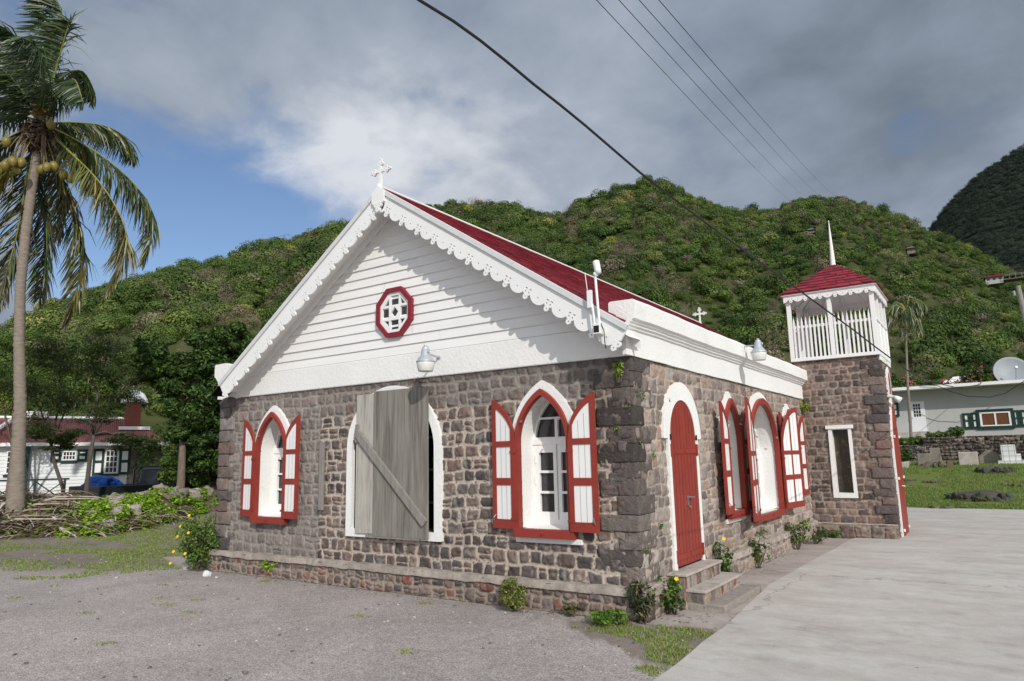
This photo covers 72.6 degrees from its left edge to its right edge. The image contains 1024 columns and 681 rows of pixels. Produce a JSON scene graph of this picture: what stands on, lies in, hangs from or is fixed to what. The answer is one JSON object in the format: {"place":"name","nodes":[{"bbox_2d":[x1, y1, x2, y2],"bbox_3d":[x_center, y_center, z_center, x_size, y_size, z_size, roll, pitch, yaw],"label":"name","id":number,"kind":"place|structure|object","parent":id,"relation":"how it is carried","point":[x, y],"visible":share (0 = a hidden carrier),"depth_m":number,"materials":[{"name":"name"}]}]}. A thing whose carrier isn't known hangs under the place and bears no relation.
{"place":"outdoors","nodes":[
{"label":"outdoors","id":0,"kind":"place"},
{"bbox_2d":[0,514,214,579],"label":"grass","id":1,"kind":"structure","parent":0,"point":[133,550],"depth_m":14.29,"materials":[{"name":"green plant"}]},
{"bbox_2d":[0,486,218,537],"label":"earth bank","id":2,"kind":"structure","parent":0,"point":[208,502],"depth_m":18.86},
{"bbox_2d":[0,489,197,539],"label":"dry palm fronds","id":3,"kind":"object","parent":2,"relation":"on","point":[29,494],"visible":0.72,"depth_m":17.95,"materials":[{"name":"plant"}]},
{"bbox_2d":[0,508,69,517],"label":"fallen frond","id":4,"kind":"object","parent":3,"relation":"on","point":[30,509],"visible":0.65,"depth_m":17.87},
{"bbox_2d":[0,518,79,524],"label":"fallen frond","id":5,"kind":"object","parent":3,"relation":"on","point":[15,519],"visible":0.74,"depth_m":17.51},
{"bbox_2d":[0,515,81,522],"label":"fallen frond","id":6,"kind":"object","parent":3,"relation":"on","point":[35,516],"visible":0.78,"depth_m":17.67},
{"bbox_2d":[25,503,71,507],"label":"fallen frond","id":7,"kind":"object","parent":3,"relation":"on","point":[47,504],"visible":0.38,"depth_m":18.32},
{"bbox_2d":[33,498,92,503],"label":"fallen frond","id":8,"kind":"object","parent":3,"relation":"on","point":[65,499],"visible":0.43,"depth_m":18.85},
{"bbox_2d":[35,496,105,502],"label":"fallen frond","id":9,"kind":"object","parent":3,"relation":"on","point":[75,497],"visible":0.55,"depth_m":19.23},
{"bbox_2d":[95,519,114,527],"bbox_3d":[-10.540,4.780,18.072,0.453,0.278,0.371,2,-10,-21],"label":"rubble stone","id":10,"kind":"object","parent":2,"relation":"on","point":[111,523],"visible":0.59,"depth_m":17.99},
{"bbox_2d":[2,485,210,538],"bbox_3d":[-11.179,5.134,21.362,4.317,1.239,9.602,-4,-10,16],"label":"creeper","id":11,"kind":"object","parent":2,"relation":"on","point":[146,501],"visible":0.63,"depth_m":18.98,"materials":[{"name":"green plant"}]},
{"bbox_2d":[110,505,123,515],"bbox_3d":[-10.687,4.619,18.883,0.328,0.310,0.300,3,-11,-24],"label":"rubble stone","id":12,"kind":"object","parent":2,"relation":"on","point":[116,509],"visible":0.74,"depth_m":18.80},
{"bbox_2d":[126,504,141,515],"bbox_3d":[-10.532,4.723,19.362,0.451,0.373,0.424,4,-11,-29],"label":"rubble stone","id":13,"kind":"object","parent":2,"relation":"on","point":[136,508],"visible":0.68,"depth_m":19.28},
{"bbox_2d":[169,488,188,499],"bbox_3d":[-10.562,4.885,22.124,0.464,0.384,0.530,-2,-10,7],"label":"rubble stone","id":14,"kind":"object","parent":2,"relation":"on","point":[185,491],"visible":0.52,"depth_m":22.07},
{"bbox_2d":[162,556,208,569],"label":"path","id":15,"kind":"structure","parent":0,"point":[179,561],"depth_m":12.49,"materials":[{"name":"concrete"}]},
{"bbox_2d":[7,561,641,653],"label":"grass","id":16,"kind":"structure","parent":0,"point":[361,616],"depth_m":8.48,"materials":[{"name":"green plant"}]},
{"bbox_2d":[0,443,1023,680],"bbox_3d":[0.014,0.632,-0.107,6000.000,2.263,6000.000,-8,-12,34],"label":"ground","id":17,"kind":"structure","parent":0,"point":[453,644],"depth_m":7.32,"materials":[{"name":"gravel"}]},
{"bbox_2d":[0,478,69,494],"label":"porch railing","id":18,"kind":"object","parent":17,"relation":"on","point":[36,480],"visible":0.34,"depth_m":27.76,"materials":[{"name":"green paint"}]},
{"bbox_2d":[0,331,81,494],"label":"thorn tree","id":19,"kind":"object","parent":17,"relation":"on","point":[5,343],"visible":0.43,"depth_m":27.00,"materials":[{"name":"green plant"}]},
{"bbox_2d":[0,338,124,491],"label":"thorn tree","id":20,"kind":"object","parent":17,"relation":"on","point":[39,431],"visible":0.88,"depth_m":22.51,"materials":[{"name":"green plant"}]},
{"bbox_2d":[0,0,161,521],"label":"coconut palm","id":21,"kind":"object","parent":17,"relation":"on","point":[40,136],"visible":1,"depth_m":19.34,"materials":[{"name":"green plant"}]},
{"bbox_2d":[0,390,168,494],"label":"cottage","id":22,"kind":"structure","parent":17,"relation":"on","point":[72,464],"depth_m":30.45,"materials":[{"name":"wood"}]},
{"bbox_2d":[3,451,9,476],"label":"window","id":23,"kind":"structure","parent":22,"relation":"in","point":[8,452],"depth_m":28.88,"materials":[{"name":"white paint"}]},
{"bbox_2d":[50,449,87,462],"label":"window","id":24,"kind":"structure","parent":22,"relation":"in","point":[82,454],"depth_m":30.06,"materials":[{"name":"white paint"}]},
{"bbox_2d":[92,448,130,475],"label":"window","id":25,"kind":"structure","parent":22,"relation":"in","point":[111,458],"depth_m":30.81,"materials":[{"name":"white paint"}]},
{"bbox_2d":[26,352,153,416],"bbox_3d":[-21.983,4.053,35.793,6.458,7.174,3.243,4,-11,-28],"label":"thorn tree","id":26,"kind":"object","parent":17,"relation":"on","point":[87,388],"visible":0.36,"depth_m":35.84,"materials":[{"name":"green plant"}]},
{"bbox_2d":[49,326,158,495],"bbox_3d":[-13.395,2.554,22.808,2.548,6.037,2.900,-8,-12,34],"label":"thorn tree","id":27,"kind":"object","parent":17,"relation":"on","point":[132,441],"visible":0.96,"depth_m":22.80,"materials":[{"name":"green plant"}]},
{"bbox_2d":[68,465,215,497],"bbox_3d":[-13.812,5.623,26.702,1.870,1.654,5.250,-6,-11,26],"label":"pickup truck","id":28,"kind":"object","parent":17,"relation":"on","point":[147,479],"visible":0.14,"depth_m":25.46,"materials":[{"name":"paint"}]},
{"bbox_2d":[81,476,124,492],"bbox_3d":[-14.653,5.176,25.091,1.482,0.630,1.296,3,-10,-23],"label":"tarpaulin","id":29,"kind":"object","parent":28,"relation":"in","point":[103,481],"visible":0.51,"depth_m":24.71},
{"bbox_2d":[129,420,176,475],"bbox_3d":[-14.564,5.123,31.524,3.593,3.943,4.490,-8,-12,34],"label":"bush","id":30,"kind":"object","parent":17,"relation":"on","point":[163,433],"visible":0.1,"depth_m":30.59,"materials":[{"name":"green plant"}]},
{"bbox_2d":[156,411,218,486],"bbox_3d":[-11.054,3.712,24.830,2.739,4.340,1.936,6,-12,-36],"label":"broadleaf tree","id":31,"kind":"object","parent":17,"relation":"on","point":[167,462],"visible":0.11,"depth_m":24.31,"materials":[{"name":"green plant"}]},
{"bbox_2d":[169,514,221,571],"bbox_3d":[-5.269,3.415,11.778,0.916,0.984,0.818,6,-12,-36],"label":"flowering bush","id":32,"kind":"object","parent":17,"relation":"on","point":[197,549],"visible":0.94,"depth_m":11.65,"materials":[{"name":"green plant"}]},
{"bbox_2d":[129,319,269,487],"bbox_3d":[-9.799,2.483,24.517,2.994,6.602,6.465,-10,-13,42],"label":"broadleaf tree","id":33,"kind":"object","parent":17,"relation":"on","point":[165,368],"visible":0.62,"depth_m":23.35,"materials":[{"name":"green plant"}]},
{"bbox_2d":[185,450,218,488],"bbox_3d":[-11.368,5.006,27.219,2.608,2.632,3.246,-8,-12,34],"label":"bush","id":34,"kind":"object","parent":17,"relation":"on","point":[213,476],"visible":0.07,"depth_m":26.45,"materials":[{"name":"green plant"}]},
{"bbox_2d":[260,560,277,571],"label":"vine","id":35,"kind":"object","parent":17,"relation":"on","point":[265,563],"visible":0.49,"depth_m":10.77,"materials":[{"name":"green plant"}]},
{"bbox_2d":[2,558,691,680],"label":"pebbles","id":36,"kind":"object","parent":17,"relation":"on","point":[243,672],"visible":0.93,"depth_m":7.06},
{"bbox_2d":[208,158,817,623],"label":"stone church","id":37,"kind":"structure","parent":17,"relation":"on","point":[480,462],"depth_m":9.48,"materials":[{"name":"grey stone"}]},
{"bbox_2d":[210,493,219,509],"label":"fern","id":38,"kind":"object","parent":37,"relation":"attached to","point":[216,501],"visible":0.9,"depth_m":11.85,"materials":[{"name":"green plant"}]},
{"bbox_2d":[240,405,300,523],"bbox_3d":[-3.779,1.984,11.269,1.490,1.861,0.496,-8,-12,34],"label":"window","id":39,"kind":"structure","parent":37,"relation":"in","point":[270,461],"depth_m":11.35,"materials":[{"name":"red paint"}]},
{"bbox_2d":[345,386,443,541],"bbox_3d":[-1.590,1.696,9.841,1.780,2.100,0.493,-8,-12,34],"label":"window","id":40,"kind":"structure","parent":37,"relation":"in","point":[394,466],"depth_m":9.63,"materials":[{"name":"white paint"}]},
{"bbox_2d":[376,286,413,337],"bbox_3d":[-1.691,-0.408,10.042,0.690,0.720,0.064,-8,-12,34],"label":"window","id":41,"kind":"structure","parent":37,"relation":"in","point":[395,312],"depth_m":10.04,"materials":[{"name":"paint"}]},
{"bbox_2d":[416,345,440,371],"bbox_3d":[-1.112,0.254,9.247,0.248,0.355,0.533,-2,-10,6],"label":"security lamp","id":42,"kind":"object","parent":37,"relation":"attached to","point":[425,361],"visible":1,"depth_m":9.03,"materials":[{"name":"metal"}]},
{"bbox_2d":[491,380,599,544],"bbox_3d":[0.449,1.446,8.433,1.490,1.926,0.496,-8,-12,34],"label":"window","id":43,"kind":"structure","parent":37,"relation":"in","point":[556,473],"depth_m":8.51,"materials":[{"name":"red paint"}]},
{"bbox_2d":[585,260,605,347],"bbox_3d":[0.923,-0.400,7.752,0.205,0.995,0.108,-8,-12,34],"label":"antenna mast","id":44,"kind":"object","parent":37,"relation":"attached to","point":[598,328],"visible":1,"depth_m":7.73,"materials":[{"name":"white metal"}]},
{"bbox_2d":[611,361,623,382],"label":"fern","id":45,"kind":"object","parent":37,"relation":"attached to","point":[618,375],"visible":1,"depth_m":7.90,"materials":[{"name":"green plant"}]},
{"bbox_2d":[670,401,704,566],"bbox_3d":[2.205,1.767,8.799,0.096,2.000,0.924,-8,-12,34],"label":"door","id":46,"kind":"structure","parent":37,"relation":"in","point":[684,450],"depth_m":8.79,"materials":[{"name":"red paint"}]},
{"bbox_2d":[718,391,752,523],"bbox_3d":[3.223,1.736,10.526,0.524,1.931,1.551,-8,-12,34],"label":"window","id":47,"kind":"structure","parent":37,"relation":"in","point":[734,462],"depth_m":10.66,"materials":[{"name":"red paint"}]},
{"bbox_2d":[744,338,766,360],"bbox_3d":[3.874,0.153,11.099,0.399,0.355,0.246,-27,-27,69],"label":"security lamp","id":48,"kind":"object","parent":37,"relation":"attached to","point":[758,352],"visible":1,"depth_m":10.95,"materials":[{"name":"metal"}]},
{"bbox_2d":[737,392,804,522],"bbox_3d":[4.270,1.950,11.940,0.641,2.126,3.415,-8,-12,34],"label":"window","id":49,"kind":"structure","parent":37,"relation":"in","point":[767,491],"depth_m":12.59,"materials":[{"name":"red paint"}]},
{"bbox_2d":[778,404,810,494],"bbox_3d":[5.408,2.111,13.495,0.206,1.776,1.551,-8,-12,36],"label":"window","id":50,"kind":"structure","parent":37,"relation":"in","point":[785,409],"depth_m":13.86,"materials":[{"name":"red paint"}]},
{"bbox_2d":[799,398,810,414],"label":"fern","id":51,"kind":"object","parent":37,"relation":"attached to","point":[804,407],"visible":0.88,"depth_m":14.75,"materials":[{"name":"green plant"}]},
{"bbox_2d":[498,577,527,611],"bbox_3d":[0.020,2.963,8.094,0.326,0.423,0.445,2,-10,-18],"label":"ivy clump","id":52,"kind":"object","parent":17,"relation":"on","point":[513,595],"visible":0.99,"depth_m":8.05,"materials":[{"name":"green plant"}]},
{"bbox_2d":[221,541,821,626],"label":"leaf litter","id":53,"kind":"object","parent":17,"relation":"on","point":[549,611],"visible":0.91,"depth_m":8.79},
{"bbox_2d":[561,602,579,616],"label":"weed","id":54,"kind":"object","parent":17,"relation":"on","point":[569,608],"visible":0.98,"depth_m":7.73,"materials":[{"name":"green plant"}]},
{"bbox_2d":[585,607,629,625],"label":"weed","id":55,"kind":"object","parent":17,"relation":"on","point":[606,618],"visible":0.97,"depth_m":7.31,"materials":[{"name":"green plant"}]},
{"bbox_2d":[624,579,657,623],"bbox_3d":[1.375,2.783,7.385,0.324,0.480,0.338,1,-10,-12],"label":"dark plant","id":56,"kind":"object","parent":17,"relation":"on","point":[642,608],"visible":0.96,"depth_m":7.33,"materials":[{"name":"green plant"}]},
{"bbox_2d":[571,622,713,675],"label":"grass","id":57,"kind":"structure","parent":17,"relation":"on","point":[661,642],"depth_m":6.68,"materials":[{"name":"green plant"}]},
{"bbox_2d":[828,529,841,537],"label":"grass tuft","id":58,"kind":"object","parent":17,"relation":"on","point":[835,535],"visible":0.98,"depth_m":14.13,"materials":[{"name":"green plant"}]},
{"bbox_2d":[780,220,909,538],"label":"bell tower","id":59,"kind":"structure","parent":17,"relation":"on","point":[856,476],"depth_m":14.54,"materials":[{"name":"stone"}]},
{"bbox_2d":[825,425,858,497],"bbox_3d":[6.868,2.505,14.463,0.530,1.480,0.230,-8,-12,34],"label":"window","id":60,"kind":"structure","parent":59,"relation":"in","point":[843,470],"depth_m":14.49,"materials":[{"name":"white paint"}]},
{"bbox_2d":[887,395,901,402],"bbox_3d":[7.984,1.216,14.546,0.272,0.177,0.327,-8,-12,34],"label":"floodlight","id":61,"kind":"object","parent":59,"relation":"attached to","point":[898,399],"visible":1,"depth_m":14.44,"materials":[{"name":"white plastic"}]},
{"bbox_2d":[892,404,909,535],"bbox_3d":[8.161,2.676,14.653,0.116,2.690,1.020,-8,-12,34],"label":"door","id":62,"kind":"structure","parent":59,"relation":"in","point":[900,476],"depth_m":14.58,"materials":[{"name":"red paint"}]},
{"bbox_2d":[891,373,901,387],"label":"hedge bush","id":63,"kind":"object","parent":17,"relation":"on","point":[895,380],"visible":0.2,"depth_m":47.23,"materials":[{"name":"green plant"}]},
{"bbox_2d":[885,296,927,436],"bbox_3d":[21.919,2.115,38.240,2.269,9.325,1.937,-8,-12,34],"label":"fan palm","id":64,"kind":"object","parent":17,"relation":"on","point":[910,310],"visible":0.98,"depth_m":38.55,"materials":[{"name":"green plant"}]},
{"bbox_2d":[897,373,919,386],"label":"hedge bush","id":65,"kind":"object","parent":17,"relation":"on","point":[912,381],"visible":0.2,"depth_m":46.99,"materials":[{"name":"green plant"}]},
{"bbox_2d":[898,432,931,437],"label":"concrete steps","id":66,"kind":"structure","parent":17,"relation":"on","point":[906,434],"depth_m":39.52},
{"bbox_2d":[917,453,931,465],"bbox_3d":[18.142,5.227,30.582,0.476,0.566,1.700,-8,-12,34],"label":"gravestone","id":67,"kind":"object","parent":17,"relation":"on","point":[922,458],"visible":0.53,"depth_m":29.92,"materials":[{"name":"stone"}]},
{"bbox_2d":[917,380,939,385],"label":"hedge bush","id":68,"kind":"object","parent":17,"relation":"on","point":[923,383],"visible":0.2,"depth_m":46.31,"materials":[{"name":"green plant"}]},
{"bbox_2d":[929,448,941,460],"bbox_3d":[19.269,5.241,31.639,0.407,0.731,1.700,-8,-12,34],"label":"gravestone","id":69,"kind":"object","parent":17,"relation":"on","point":[935,453],"visible":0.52,"depth_m":30.96,"materials":[{"name":"stone"}]},
{"bbox_2d":[920,460,952,467],"bbox_3d":[17.678,5.325,28.968,1.264,0.684,0.827,-8,-12,34],"label":"grave mound","id":70,"kind":"object","parent":17,"relation":"on","point":[937,463],"visible":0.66,"depth_m":28.71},
{"bbox_2d":[938,378,965,384],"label":"hedge bush","id":71,"kind":"object","parent":17,"relation":"on","point":[957,382],"visible":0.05,"depth_m":45.63,"materials":[{"name":"white plant"}]},
{"bbox_2d":[892,379,1023,436],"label":"long building","id":72,"kind":"structure","parent":17,"relation":"on","point":[935,408],"depth_m":39.20,"materials":[{"name":"white paint"}]},
{"bbox_2d":[417,0,981,387],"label":"overhead cable","id":73,"kind":"object","parent":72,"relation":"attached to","point":[557,103],"visible":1,"depth_m":2.15,"materials":[{"name":"black plastic"}]},
{"bbox_2d":[910,401,926,431],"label":"door","id":74,"kind":"structure","parent":72,"relation":"in","point":[919,424],"depth_m":40.50,"materials":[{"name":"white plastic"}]},
{"bbox_2d":[927,381,1023,396],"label":"overhead wire","id":75,"kind":"object","parent":72,"relation":"attached to","point":[975,396],"visible":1,"depth_m":38.08,"materials":[{"name":"black"}]},
{"bbox_2d":[976,408,1015,428],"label":"window","id":76,"kind":"structure","parent":72,"relation":"in","point":[989,419],"depth_m":38.40,"materials":[{"name":"green paint"}]},
{"bbox_2d":[993,357,1023,380],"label":"satellite dish","id":77,"kind":"object","parent":72,"relation":"on","point":[1008,368],"visible":0.81,"depth_m":39.79,"materials":[{"name":"silver metal"}]},
{"bbox_2d":[900,434,1023,460],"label":"retaining wall","id":78,"kind":"structure","parent":17,"relation":"on","point":[950,448],"depth_m":34.94,"materials":[{"name":"stone"}]},
{"bbox_2d":[900,448,911,460],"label":"vine","id":79,"kind":"object","parent":78,"relation":"attached to","point":[907,455],"visible":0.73,"depth_m":35.98,"materials":[{"name":"green plant"}]},
{"bbox_2d":[899,436,922,444],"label":"hedge plant","id":80,"kind":"object","parent":78,"relation":"on","point":[918,440],"visible":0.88,"depth_m":36.68,"materials":[{"name":"green plant"}]},
{"bbox_2d":[925,430,951,436],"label":"hedge plant","id":81,"kind":"object","parent":78,"relation":"on","point":[939,433],"visible":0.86,"depth_m":36.03,"materials":[{"name":"green plant"}]},
{"bbox_2d":[948,426,964,436],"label":"hedge plant","id":82,"kind":"object","parent":78,"relation":"on","point":[957,431],"visible":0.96,"depth_m":35.58,"materials":[{"name":"green plant"}]},
{"bbox_2d":[958,452,978,464],"bbox_3d":[19.657,5.083,29.987,0.672,0.586,2.400,-8,-12,34],"label":"gravestone","id":83,"kind":"object","parent":17,"relation":"on","point":[969,458],"visible":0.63,"depth_m":29.02,"materials":[{"name":"stone"}]},
{"bbox_2d":[959,362,989,382],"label":"hedge bush","id":84,"kind":"object","parent":17,"relation":"on","point":[973,373],"visible":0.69,"depth_m":45.01,"materials":[{"name":"green plant"}]},
{"bbox_2d":[944,490,1015,501],"bbox_3d":[14.768,5.072,22.020,2.075,0.707,1.294,-8,-12,34],"label":"grave mound","id":85,"kind":"object","parent":17,"relation":"on","point":[982,496],"visible":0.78,"depth_m":21.61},
{"bbox_2d":[979,450,999,462],"bbox_3d":[20.796,5.069,30.367,0.747,0.601,2.300,-8,-12,34],"label":"gravestone","id":86,"kind":"object","parent":17,"relation":"on","point":[988,456],"visible":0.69,"depth_m":29.44,"materials":[{"name":"stone"}]},
{"bbox_2d":[983,366,997,381],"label":"hedge bush","id":87,"kind":"object","parent":17,"relation":"on","point":[989,376],"visible":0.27,"depth_m":44.25,"materials":[{"name":"green plant"}]},
{"bbox_2d":[974,466,1015,473],"bbox_3d":[18.326,5.083,26.379,1.401,0.653,0.912,-8,-12,34],"label":"grave mound","id":88,"kind":"object","parent":17,"relation":"on","point":[992,469],"visible":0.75,"depth_m":26.14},
{"bbox_2d":[998,445,1023,463],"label":"gravestone","id":89,"kind":"object","parent":17,"relation":"on","point":[1009,454],"visible":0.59,"depth_m":28.64,"materials":[{"name":"white tile"}]},
{"bbox_2d":[1013,285,1023,322],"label":"utility pole","id":90,"kind":"object","parent":17,"relation":"on","point":[1020,295],"visible":1,"depth_m":42.49,"materials":[{"name":"grey wood"}]},
{"bbox_2d":[0,0,1023,326],"label":"sky","id":91,"kind":"structure","parent":0,"point":[250,120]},
{"bbox_2d":[27,188,1023,451],"bbox_3d":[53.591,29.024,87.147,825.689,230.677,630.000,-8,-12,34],"label":"hill","id":92,"kind":"structure","parent":0,"point":[153,418],"depth_m":136.36,"materials":[{"name":"plant"}]},
{"bbox_2d":[0,174,1023,451],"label":"hillside woodland","id":93,"kind":"object","parent":92,"relation":"on","point":[194,288],"visible":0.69,"depth_m":154.41,"materials":[{"name":"plant"}]},
{"bbox_2d":[596,0,785,196],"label":"overhead wire","id":94,"kind":"object","parent":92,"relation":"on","point":[667,75],"visible":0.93,"depth_m":32.98,"materials":[{"name":"black"}]},
{"bbox_2d":[619,0,790,184],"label":"overhead wire","id":95,"kind":"object","parent":92,"relation":"on","point":[689,77],"visible":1,"depth_m":33.33,"materials":[{"name":"black"}]},
{"bbox_2d":[639,0,819,194],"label":"overhead wire","id":96,"kind":"object","parent":92,"relation":"on","point":[700,68],"visible":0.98,"depth_m":31.55,"materials":[{"name":"black"}]},
{"bbox_2d":[659,0,833,194],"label":"overhead wire","id":97,"kind":"object","parent":92,"relation":"on","point":[720,71],"visible":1,"depth_m":32.20,"materials":[{"name":"black"}]},
{"bbox_2d":[906,246,915,255],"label":"hillside house","id":98,"kind":"structure","parent":92,"relation":"on","point":[911,250],"depth_m":210.90,"materials":[{"name":"concrete"}]},
{"bbox_2d":[651,537,850,629],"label":"path","id":99,"kind":"structure","parent":0,"point":[774,570],"depth_m":9.94,"materials":[{"name":"concrete"}]},
{"bbox_2d":[655,573,685,614],"bbox_3d":[1.778,2.843,7.747,0.346,0.464,0.459,-8,-12,34],"label":"daisy plant","id":100,"kind":"object","parent":99,"relation":"on","point":[674,589],"visible":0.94,"depth_m":7.66,"materials":[{"name":"green plant"}]},
{"bbox_2d":[666,559,760,613],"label":"stone steps","id":101,"kind":"structure","parent":99,"relation":"on","point":[707,585],"depth_m":8.16,"materials":[{"name":"stone"}]},
{"bbox_2d":[712,537,733,571],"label":"daisy plant","id":102,"kind":"object","parent":99,"relation":"on","point":[726,566],"visible":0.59,"depth_m":9.28,"materials":[{"name":"green plant"}]},
{"bbox_2d":[747,527,771,567],"bbox_3d":[3.702,3.170,10.667,0.492,0.609,0.396,-8,-12,34],"label":"daisy plant","id":103,"kind":"object","parent":99,"relation":"on","point":[757,555],"visible":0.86,"depth_m":10.63,"materials":[{"name":"green plant"}]},
{"bbox_2d":[784,518,812,548],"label":"daisy plant","id":104,"kind":"object","parent":99,"relation":"on","point":[795,537],"visible":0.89,"depth_m":12.57,"materials":[{"name":"green plant"}]},
{"bbox_2d":[803,527,827,543],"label":"daisy plant","id":105,"kind":"object","parent":99,"relation":"on","point":[820,534],"visible":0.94,"depth_m":13.30,"materials":[{"name":"green plant"}]},
{"bbox_2d":[653,508,1023,680],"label":"driveway","id":106,"kind":"structure","parent":0,"point":[935,594],"depth_m":7.38,"materials":[{"name":"concrete"}]},
{"bbox_2d":[902,459,1023,509],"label":"grass","id":107,"kind":"structure","parent":0,"point":[918,502],"depth_m":23.99,"materials":[{"name":"green plant"}]},
{"bbox_2d":[931,147,1023,270],"bbox_3d":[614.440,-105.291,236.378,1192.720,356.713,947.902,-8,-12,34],"label":"mountain","id":108,"kind":"structure","parent":0,"point":[990,251],"depth_m":489.28,"materials":[{"name":"plant"}]},
{"bbox_2d":[927,143,1023,272],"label":"mountain woodland","id":109,"kind":"object","parent":108,"relation":"on","point":[1003,238],"visible":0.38,"depth_m":515.51,"materials":[{"name":"plant"}]},
{"bbox_2d":[984,272,1023,286],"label":"house","id":110,"kind":"structure","parent":0,"point":[996,280],"depth_m":196.94,"materials":[{"name":"paint"}]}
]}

